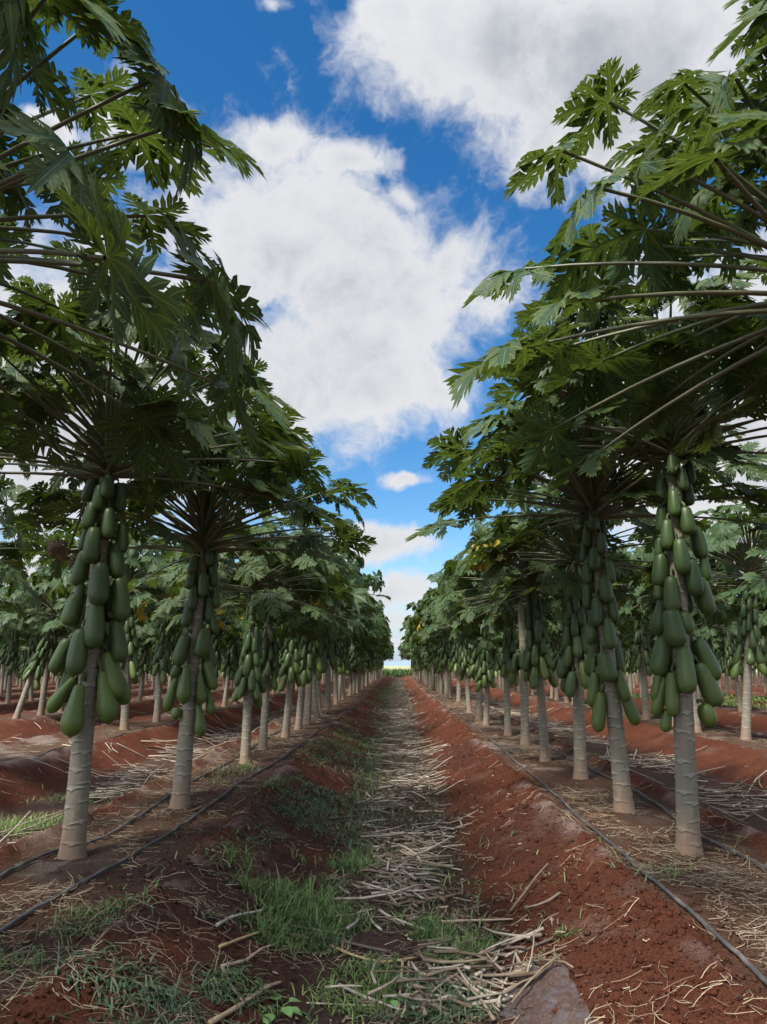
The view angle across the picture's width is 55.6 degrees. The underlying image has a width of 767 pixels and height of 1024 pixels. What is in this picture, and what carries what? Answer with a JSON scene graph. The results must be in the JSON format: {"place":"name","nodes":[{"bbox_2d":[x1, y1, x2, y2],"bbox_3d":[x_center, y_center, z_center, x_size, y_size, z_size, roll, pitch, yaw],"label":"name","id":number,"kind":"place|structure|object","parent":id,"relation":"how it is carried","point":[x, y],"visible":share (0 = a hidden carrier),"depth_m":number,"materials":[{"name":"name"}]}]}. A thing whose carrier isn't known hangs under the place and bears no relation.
{"place":"outdoors","nodes":[
{"label":"outdoors","id":0,"kind":"place"},
{"bbox_2d":[0,666,766,1023],"bbox_3d":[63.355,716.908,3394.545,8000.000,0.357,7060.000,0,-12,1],"label":"ground","id":1,"kind":"structure","parent":0,"point":[734,756],"depth_m":4.25,"materials":[{"name":"red soil"}]},
{"bbox_2d":[0,581,34,632],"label":"papaya tree","id":2,"kind":"object","parent":1,"relation":"on","point":[12,625],"visible":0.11,"depth_m":18.07,"materials":[{"name":"green plant"}]},
{"bbox_2d":[0,630,40,694],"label":"papaya tree","id":3,"kind":"object","parent":1,"relation":"on","point":[4,654],"visible":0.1,"depth_m":25.02,"materials":[{"name":"green plant"}]},
{"bbox_2d":[0,586,57,703],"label":"papaya tree","id":4,"kind":"object","parent":1,"relation":"on","point":[11,662],"visible":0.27,"depth_m":19.48,"materials":[{"name":"green plant"}]},
{"bbox_2d":[0,633,58,690],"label":"papaya tree","id":5,"kind":"object","parent":1,"relation":"on","point":[24,667],"visible":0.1,"depth_m":26.40,"materials":[{"name":"green plant"}]},
{"bbox_2d":[0,471,63,622],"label":"papaya tree","id":6,"kind":"object","parent":1,"relation":"on","point":[12,557],"visible":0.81,"depth_m":6.88,"materials":[{"name":"green plant"}]},
{"bbox_2d":[0,559,73,715],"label":"papaya tree","id":7,"kind":"object","parent":1,"relation":"on","point":[54,645],"visible":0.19,"depth_m":14.96,"materials":[{"name":"green plant"}]},
{"bbox_2d":[3,627,71,700],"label":"papaya tree","id":8,"kind":"object","parent":1,"relation":"on","point":[33,645],"visible":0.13,"depth_m":20.90,"materials":[{"name":"green plant"}]},
{"bbox_2d":[18,583,73,711],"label":"papaya tree","id":9,"kind":"object","parent":1,"relation":"on","point":[59,673],"visible":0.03,"depth_m":15.96,"materials":[{"name":"green plant"}]},
{"bbox_2d":[21,628,71,691],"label":"papaya tree","id":10,"kind":"object","parent":1,"relation":"on","point":[59,678],"visible":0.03,"depth_m":22.20,"materials":[{"name":"green plant"}]},
{"bbox_2d":[0,569,109,718],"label":"papaya tree","id":11,"kind":"object","parent":1,"relation":"on","point":[37,663],"visible":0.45,"depth_m":14.06,"materials":[{"name":"green plant"}]},
{"bbox_2d":[66,589,159,643],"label":"papaya tree","id":12,"kind":"object","parent":1,"relation":"on","point":[142,638],"visible":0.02,"depth_m":18.52,"materials":[{"name":"green plant"}]},
{"bbox_2d":[41,528,189,729],"bbox_3d":[-4.235,1.845,11.873,2.681,3.544,2.537,-7,-14,30],"label":"papaya tree","id":13,"kind":"object","parent":1,"relation":"on","point":[149,562],"visible":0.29,"depth_m":11.66,"materials":[{"name":"green plant"}]},
{"bbox_2d":[0,0,272,482],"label":"papaya tree","id":14,"kind":"object","parent":1,"relation":"on","point":[87,203],"visible":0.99,"depth_m":2.67,"materials":[{"name":"green plant"}]},
{"bbox_2d":[137,618,179,700],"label":"papaya tree","id":15,"kind":"object","parent":1,"relation":"on","point":[143,666],"visible":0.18,"depth_m":21.19,"materials":[{"name":"green plant"}]},
{"bbox_2d":[139,636,177,689],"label":"papaya tree","id":16,"kind":"object","parent":1,"relation":"on","point":[174,641],"visible":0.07,"depth_m":23.45,"materials":[{"name":"green plant"}]},
{"bbox_2d":[0,275,334,859],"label":"papaya tree","id":17,"kind":"object","parent":1,"relation":"on","point":[90,648],"visible":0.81,"depth_m":4.15,"materials":[{"name":"green plant"}]},
{"bbox_2d":[2,681,332,764],"bbox_3d":[-3.325,8.743,36.805,0.163,0.079,64.501,0,-12,1],"label":"irrigation hose","id":18,"kind":"object","parent":1,"relation":"on","point":[134,731],"visible":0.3,"depth_m":10.49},
{"bbox_2d":[111,545,232,721],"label":"papaya tree","id":19,"kind":"object","parent":1,"relation":"on","point":[161,662],"visible":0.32,"depth_m":13.21,"materials":[{"name":"green plant"}]},
{"bbox_2d":[0,692,347,877],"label":"irrigation hose","id":20,"kind":"object","parent":1,"relation":"on","point":[7,871],"visible":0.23,"depth_m":4.40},
{"bbox_2d":[135,592,241,646],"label":"papaya tree","id":21,"kind":"object","parent":1,"relation":"on","point":[224,618],"visible":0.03,"depth_m":15.39,"materials":[{"name":"green plant"}]},
{"bbox_2d":[134,591,242,708],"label":"papaya tree","id":22,"kind":"object","parent":1,"relation":"on","point":[153,624],"visible":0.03,"depth_m":13.98,"materials":[{"name":"green plant"}]},
{"bbox_2d":[0,680,380,933],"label":"irrigation hose","id":23,"kind":"object","parent":1,"relation":"on","point":[27,913],"visible":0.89,"depth_m":3.81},
{"bbox_2d":[5,404,377,809],"bbox_3d":[-1.399,0.731,5.489,2.737,3.080,2.702,0,-12,1],"label":"papaya tree","id":24,"kind":"object","parent":1,"relation":"on","point":[192,684],"visible":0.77,"depth_m":5.43,"materials":[{"name":"green plant"}]},
{"bbox_2d":[175,613,263,709],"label":"papaya tree","id":25,"kind":"object","parent":1,"relation":"on","point":[216,639],"visible":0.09,"depth_m":17.16,"materials":[{"name":"green plant"}]},
{"bbox_2d":[211,626,242,703],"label":"papaya tree","id":26,"kind":"object","parent":1,"relation":"on","point":[236,653],"visible":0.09,"depth_m":19.34,"materials":[{"name":"green plant"}]},
{"bbox_2d":[207,981,281,1023],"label":"dry stalk","id":27,"kind":"object","parent":1,"relation":"on","point":[219,1017],"visible":0.91,"depth_m":2.47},
{"bbox_2d":[211,621,281,706],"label":"papaya tree","id":28,"kind":"object","parent":1,"relation":"on","point":[230,660],"visible":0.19,"depth_m":18.17,"materials":[{"name":"green plant"}]},
{"bbox_2d":[220,943,275,967],"bbox_3d":[-0.528,1.766,2.905,0.031,0.088,0.469,-3,-12,16],"label":"dry stalk","id":29,"kind":"object","parent":1,"relation":"on","point":[247,958],"visible":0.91,"depth_m":2.83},
{"bbox_2d":[150,515,354,763],"bbox_3d":[-1.418,1.379,7.800,2.211,2.723,2.163,10,-15,-37],"label":"papaya tree","id":30,"kind":"object","parent":1,"relation":"on","point":[249,682],"visible":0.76,"depth_m":7.68,"materials":[{"name":"green plant"}]},
{"bbox_2d":[215,903,291,926],"bbox_3d":[-0.598,1.840,3.342,0.054,0.111,0.667,-4,-13,20],"label":"dry stalk","id":31,"kind":"object","parent":1,"relation":"on","point":[219,923],"visible":0.82,"depth_m":3.24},
{"bbox_2d":[218,922,296,947],"bbox_3d":[-0.523,1.840,3.187,0.044,0.153,0.784,-4,-13,19],"label":"dry stalk","id":32,"kind":"object","parent":1,"relation":"on","point":[237,939],"visible":0.63,"depth_m":3.00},
{"bbox_2d":[204,537,351,750],"bbox_3d":[-1.437,1.616,8.885,2.054,2.669,2.141,5,-12,-17],"label":"papaya tree","id":33,"kind":"object","parent":1,"relation":"on","point":[269,666],"visible":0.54,"depth_m":8.82,"materials":[{"name":"green plant"}]},
{"bbox_2d":[261,996,302,1023],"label":"seedling","id":34,"kind":"object","parent":1,"relation":"on","point":[288,1010],"visible":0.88,"depth_m":2.54,"materials":[{"name":"green plant"}]},
{"bbox_2d":[276,642,288,692],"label":"papaya tree","id":35,"kind":"object","parent":1,"relation":"on","point":[281,652],"visible":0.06,"depth_m":27.06,"materials":[{"name":"green plant"}]},
{"bbox_2d":[222,541,369,737],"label":"papaya tree","id":36,"kind":"object","parent":1,"relation":"on","point":[289,671],"visible":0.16,"depth_m":10.42,"materials":[{"name":"green plant"}]},
{"bbox_2d":[241,568,375,728],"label":"papaya tree","id":37,"kind":"object","parent":1,"relation":"on","point":[306,654],"visible":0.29,"depth_m":11.76,"materials":[{"name":"green plant"}]},
{"bbox_2d":[240,539,390,724],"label":"papaya tree","id":38,"kind":"object","parent":1,"relation":"on","point":[377,613],"visible":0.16,"depth_m":12.56,"materials":[{"name":"green plant"}]},
{"bbox_2d":[276,585,370,718],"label":"papaya tree","id":39,"kind":"object","parent":1,"relation":"on","point":[316,711],"visible":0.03,"depth_m":13.88,"materials":[{"name":"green plant"}]},
{"bbox_2d":[273,600,374,714],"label":"papaya tree","id":40,"kind":"object","parent":1,"relation":"on","point":[318,675],"visible":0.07,"depth_m":15.04,"materials":[{"name":"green plant"}]},
{"bbox_2d":[275,592,381,710],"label":"papaya tree","id":41,"kind":"object","parent":1,"relation":"on","point":[327,652],"visible":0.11,"depth_m":16.32,"materials":[{"name":"green plant"}]},
{"bbox_2d":[288,611,377,706],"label":"papaya tree","id":42,"kind":"object","parent":1,"relation":"on","point":[374,632],"visible":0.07,"depth_m":17.98,"materials":[{"name":"green plant"}]},
{"bbox_2d":[289,932,387,952],"bbox_3d":[-0.200,1.923,3.269,0.464,0.047,0.077,-3,-12,13],"label":"dry stalk","id":43,"kind":"object","parent":1,"relation":"on","point":[356,944],"visible":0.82,"depth_m":3.28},
{"bbox_2d":[332,607,379,704],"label":"papaya tree","id":44,"kind":"object","parent":1,"relation":"on","point":[336,650],"visible":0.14,"depth_m":19.18,"materials":[{"name":"green plant"}]},
{"bbox_2d":[332,613,383,700],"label":"papaya tree","id":45,"kind":"object","parent":1,"relation":"on","point":[342,651],"visible":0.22,"depth_m":20.54,"materials":[{"name":"green plant"}]},
{"bbox_2d":[337,600,386,699],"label":"papaya tree","id":46,"kind":"object","parent":1,"relation":"on","point":[381,604],"visible":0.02,"depth_m":22.05,"materials":[{"name":"green plant"}]},
{"bbox_2d":[338,628,390,691],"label":"papaya tree","id":47,"kind":"object","parent":1,"relation":"on","point":[361,667],"visible":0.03,"depth_m":28.12,"materials":[{"name":"green plant"}]},
{"bbox_2d":[346,629,387,695],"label":"papaya tree","id":48,"kind":"object","parent":1,"relation":"on","point":[352,658],"visible":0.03,"depth_m":24.50,"materials":[{"name":"green plant"}]},
{"bbox_2d":[348,632,385,693],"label":"papaya tree","id":49,"kind":"object","parent":1,"relation":"on","point":[360,648],"visible":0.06,"depth_m":25.65,"materials":[{"name":"green plant"}]},
{"bbox_2d":[329,944,405,961],"bbox_3d":[-0.090,1.918,3.148,0.381,0.018,0.089,-6,-13,26],"label":"dry stalk","id":50,"kind":"object","parent":1,"relation":"on","point":[348,953],"visible":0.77,"depth_m":3.13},
{"bbox_2d":[338,983,397,1008],"bbox_3d":[-0.065,1.838,2.759,0.303,0.015,0.017,-11,-16,41],"label":"dry stalk","id":51,"kind":"object","parent":1,"relation":"on","point":[359,994],"visible":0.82,"depth_m":2.77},
{"bbox_2d":[356,631,388,692],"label":"papaya tree","id":52,"kind":"object","parent":1,"relation":"on","point":[359,659],"visible":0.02,"depth_m":27.00,"materials":[{"name":"green plant"}]},
{"bbox_2d":[360,638,389,690],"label":"papaya tree","id":53,"kind":"object","parent":1,"relation":"on","point":[379,650],"visible":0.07,"depth_m":29.45,"materials":[{"name":"green plant"}]},
{"bbox_2d":[365,636,390,686],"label":"papaya tree","id":54,"kind":"object","parent":1,"relation":"on","point":[367,654],"visible":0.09,"depth_m":35.24,"materials":[{"name":"green plant"}]},
{"bbox_2d":[0,628,762,691],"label":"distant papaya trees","id":55,"kind":"object","parent":1,"relation":"on","point":[372,665],"depth_m":53.69,"materials":[{"name":"green plant"}]},
{"bbox_2d":[0,678,766,1023],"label":"grass","id":56,"kind":"structure","parent":1,"relation":"on","point":[320,914],"depth_m":3.34,"materials":[{"name":"plant"}]},
{"bbox_2d":[0,677,766,1023],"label":"stalk litter","id":57,"kind":"object","parent":1,"relation":"on","point":[400,873],"visible":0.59,"depth_m":5.00,"materials":[{"name":"plant"}]},
{"bbox_2d":[0,694,766,1023],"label":"straw litter","id":58,"kind":"object","parent":1,"relation":"on","point":[568,814],"visible":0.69,"depth_m":3.31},
{"bbox_2d":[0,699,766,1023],"bbox_3d":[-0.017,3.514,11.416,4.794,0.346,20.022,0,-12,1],"label":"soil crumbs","id":59,"kind":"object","parent":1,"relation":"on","point":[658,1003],"visible":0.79,"depth_m":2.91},
{"bbox_2d":[314,668,456,676],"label":"field crop","id":60,"kind":"object","parent":1,"relation":"on","point":[394,672],"visible":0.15,"depth_m":74.13,"materials":[{"name":"green plant"}]},
{"bbox_2d":[10,687,766,1023],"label":"leaf litter","id":61,"kind":"object","parent":1,"relation":"on","point":[424,903],"visible":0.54,"depth_m":3.67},
{"bbox_2d":[400,615,434,690],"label":"papaya tree","id":62,"kind":"object","parent":1,"relation":"on","point":[430,654],"visible":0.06,"depth_m":29.38,"materials":[{"name":"green plant"}]},
{"bbox_2d":[407,615,443,686],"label":"papaya tree","id":63,"kind":"object","parent":1,"relation":"on","point":[432,649],"visible":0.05,"depth_m":26.87,"materials":[{"name":"green plant"}]},
{"bbox_2d":[401,587,451,699],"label":"papaya tree","id":64,"kind":"object","parent":1,"relation":"on","point":[445,660],"visible":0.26,"depth_m":21.89,"materials":[{"name":"green plant"}]},
{"bbox_2d":[404,629,453,691],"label":"papaya tree","id":65,"kind":"object","parent":1,"relation":"on","point":[434,652],"visible":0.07,"depth_m":28.14,"materials":[{"name":"green plant"}]},
{"bbox_2d":[407,641,455,689],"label":"papaya tree","id":66,"kind":"object","parent":1,"relation":"on","point":[417,650],"visible":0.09,"depth_m":30.90,"materials":[{"name":"green plant"}]},
{"bbox_2d":[405,614,473,693],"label":"papaya tree","id":67,"kind":"object","parent":1,"relation":"on","point":[440,671],"visible":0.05,"depth_m":25.64,"materials":[{"name":"green plant"}]},
{"bbox_2d":[412,619,473,666],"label":"papaya tree","id":68,"kind":"object","parent":1,"relation":"on","point":[439,636],"visible":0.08,"depth_m":23.70,"materials":[{"name":"green plant"}]},
{"bbox_2d":[415,630,471,697],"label":"papaya tree","id":69,"kind":"object","parent":1,"relation":"on","point":[449,676],"visible":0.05,"depth_m":23.08,"materials":[{"name":"green plant"}]},
{"bbox_2d":[408,586,495,701],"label":"papaya tree","id":70,"kind":"object","parent":1,"relation":"on","point":[454,655],"visible":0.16,"depth_m":20.48,"materials":[{"name":"green plant"}]},
{"bbox_2d":[412,590,502,712],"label":"papaya tree","id":71,"kind":"object","parent":1,"relation":"on","point":[464,657],"visible":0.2,"depth_m":15.88,"materials":[{"name":"green plant"}]},
{"bbox_2d":[419,560,526,720],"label":"papaya tree","id":72,"kind":"object","parent":1,"relation":"on","point":[474,663],"visible":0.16,"depth_m":13.70,"materials":[{"name":"green plant"}]},
{"bbox_2d":[435,918,512,922],"bbox_3d":[0.439,1.979,3.528,0.379,0.055,0.035,-3,-12,15],"label":"dry stalk","id":73,"kind":"object","parent":1,"relation":"on","point":[474,920],"visible":0.86,"depth_m":3.53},
{"bbox_2d":[423,581,549,725],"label":"papaya tree","id":74,"kind":"object","parent":1,"relation":"on","point":[485,672],"visible":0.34,"depth_m":12.47,"materials":[{"name":"green plant"}]},
{"bbox_2d":[490,627,501,687],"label":"papaya tree","id":75,"kind":"object","parent":1,"relation":"on","point":[497,662],"visible":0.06,"depth_m":32.81,"materials":[{"name":"green plant"}]},
{"bbox_2d":[436,568,563,735],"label":"papaya tree","id":76,"kind":"object","parent":1,"relation":"on","point":[507,644],"visible":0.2,"depth_m":10.70,"materials":[{"name":"green plant"}]},
{"bbox_2d":[432,527,592,745],"bbox_3d":[1.769,1.625,9.493,2.330,2.950,2.424,9,-15,-36],"label":"papaya tree","id":77,"kind":"object","parent":1,"relation":"on","point":[518,659],"visible":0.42,"depth_m":9.39,"materials":[{"name":"green plant"}]},
{"bbox_2d":[516,636,554,698],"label":"papaya tree","id":78,"kind":"object","parent":1,"relation":"on","point":[551,645],"visible":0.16,"depth_m":22.50,"materials":[{"name":"green plant"}]},
{"bbox_2d":[434,513,638,761],"bbox_3d":[1.704,1.360,7.998,2.301,2.843,2.343,-6,-13,21],"label":"papaya tree","id":79,"kind":"object","parent":1,"relation":"on","point":[537,655],"visible":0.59,"depth_m":7.95,"materials":[{"name":"green plant"}]},
{"bbox_2d":[526,633,558,699],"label":"papaya tree","id":80,"kind":"object","parent":1,"relation":"on","point":[555,663],"visible":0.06,"depth_m":21.46,"materials":[{"name":"green plant"}]},
{"bbox_2d":[490,959,595,1023],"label":"rock","id":81,"kind":"object","parent":1,"relation":"on","point":[562,997],"visible":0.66,"depth_m":2.57,"materials":[{"name":"grey stone"}]},
{"bbox_2d":[517,626,568,702],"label":"papaya tree","id":82,"kind":"object","parent":1,"relation":"on","point":[560,653],"visible":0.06,"depth_m":20.23,"materials":[{"name":"green plant"}]},
{"bbox_2d":[455,456,713,779],"bbox_3d":[1.876,1.031,6.923,2.430,3.076,2.528,4,-12,-14],"label":"papaya tree","id":83,"kind":"object","parent":1,"relation":"on","point":[574,678],"visible":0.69,"depth_m":6.76,"materials":[{"name":"green plant"}]},
{"bbox_2d":[404,380,766,813],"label":"papaya tree","id":84,"kind":"object","parent":1,"relation":"on","point":[605,659],"visible":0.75,"depth_m":5.35,"materials":[{"name":"green plant"}]},
{"bbox_2d":[413,679,766,985],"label":"irrigation hose","id":85,"kind":"object","parent":1,"relation":"on","point":[741,956],"visible":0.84,"depth_m":3.22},
{"bbox_2d":[547,609,635,707],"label":"papaya tree","id":86,"kind":"object","parent":1,"relation":"on","point":[559,638],"visible":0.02,"depth_m":17.97,"materials":[{"name":"green plant"}]},
{"bbox_2d":[547,598,651,672],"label":"papaya tree","id":87,"kind":"object","parent":1,"relation":"on","point":[559,626],"visible":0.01,"depth_m":16.01,"materials":[{"name":"green plant"}]},
{"bbox_2d":[438,258,766,856],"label":"papaya tree","id":88,"kind":"object","parent":1,"relation":"on","point":[683,662],"visible":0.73,"depth_m":4.19,"materials":[{"name":"green plant"}]},
{"bbox_2d":[552,587,652,714],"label":"papaya tree","id":89,"kind":"object","parent":1,"relation":"on","point":[632,628],"visible":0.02,"depth_m":15.12,"materials":[{"name":"green plant"}]},
{"bbox_2d":[443,0,766,493],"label":"papaya tree","id":90,"kind":"object","parent":1,"relation":"on","point":[657,170],"visible":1,"depth_m":3.08,"materials":[{"name":"green plant"}]},
{"bbox_2d":[443,690,766,869],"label":"irrigation hose","id":91,"kind":"object","parent":1,"relation":"on","point":[705,837],"visible":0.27,"depth_m":5.01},
{"bbox_2d":[622,633,650,693],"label":"papaya tree","id":92,"kind":"object","parent":1,"relation":"on","point":[629,657],"visible":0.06,"depth_m":24.16,"materials":[{"name":"green plant"}]},
{"bbox_2d":[618,607,661,652],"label":"papaya tree","id":93,"kind":"object","parent":1,"relation":"on","point":[627,645],"visible":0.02,"depth_m":21.45,"materials":[{"name":"green plant"}]},
{"bbox_2d":[593,546,709,719],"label":"papaya tree","id":94,"kind":"object","parent":1,"relation":"on","point":[642,657],"visible":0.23,"depth_m":13.81,"materials":[{"name":"green plant"}]},
{"bbox_2d":[613,546,738,725],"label":"papaya tree","id":95,"kind":"object","parent":1,"relation":"on","point":[717,616],"visible":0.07,"depth_m":12.00,"materials":[{"name":"green plant"}]},
{"bbox_2d":[594,520,764,732],"bbox_3d":[4.718,1.821,11.480,2.636,3.403,2.463,-12,-17,36],"label":"papaya tree","id":96,"kind":"object","parent":1,"relation":"on","point":[629,606],"visible":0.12,"depth_m":11.16,"materials":[{"name":"green plant"}]},
{"bbox_2d":[650,614,739,704],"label":"papaya tree","id":97,"kind":"object","parent":1,"relation":"on","point":[721,633],"visible":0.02,"depth_m":18.85,"materials":[{"name":"green plant"}]},
{"bbox_2d":[642,502,766,740],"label":"papaya tree","id":98,"kind":"object","parent":1,"relation":"on","point":[724,535],"visible":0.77,"depth_m":10.03,"materials":[{"name":"green plant"}]},
{"bbox_2d":[693,604,737,707],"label":"papaya tree","id":99,"kind":"object","parent":1,"relation":"on","point":[708,641],"visible":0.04,"depth_m":17.42,"materials":[{"name":"green plant"}]},
{"bbox_2d":[694,585,760,711],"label":"papaya tree","id":100,"kind":"object","parent":1,"relation":"on","point":[729,633],"visible":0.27,"depth_m":16.31,"materials":[{"name":"green plant"}]},
{"bbox_2d":[712,635,757,694],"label":"papaya tree","id":101,"kind":"object","parent":1,"relation":"on","point":[723,662],"visible":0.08,"depth_m":23.97,"materials":[{"name":"green plant"}]},
{"bbox_2d":[708,564,766,675],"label":"papaya tree","id":102,"kind":"object","parent":1,"relation":"on","point":[765,657],"visible":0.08,"depth_m":15.18,"materials":[{"name":"green plant"}]},
{"bbox_2d":[713,595,766,691],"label":"papaya tree","id":103,"kind":"object","parent":1,"relation":"on","point":[762,643],"visible":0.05,"depth_m":21.33,"materials":[{"name":"green plant"}]},
{"bbox_2d":[733,571,766,638],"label":"papaya tree","id":104,"kind":"object","parent":1,"relation":"on","point":[763,622],"visible":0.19,"depth_m":14.50,"materials":[{"name":"green plant"}]},
{"bbox_2d":[0,0,766,661],"label":"sky","id":105,"kind":"structure","parent":0,"point":[386,137],"materials":[{"name":"blue"}]},
{"bbox_2d":[383,661,410,665],"bbox_3d":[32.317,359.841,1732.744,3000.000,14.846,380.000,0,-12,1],"label":"hills","id":106,"kind":"structure","parent":0,"point":[403,663],"depth_m":1595.12,"materials":[{"name":"blue"}]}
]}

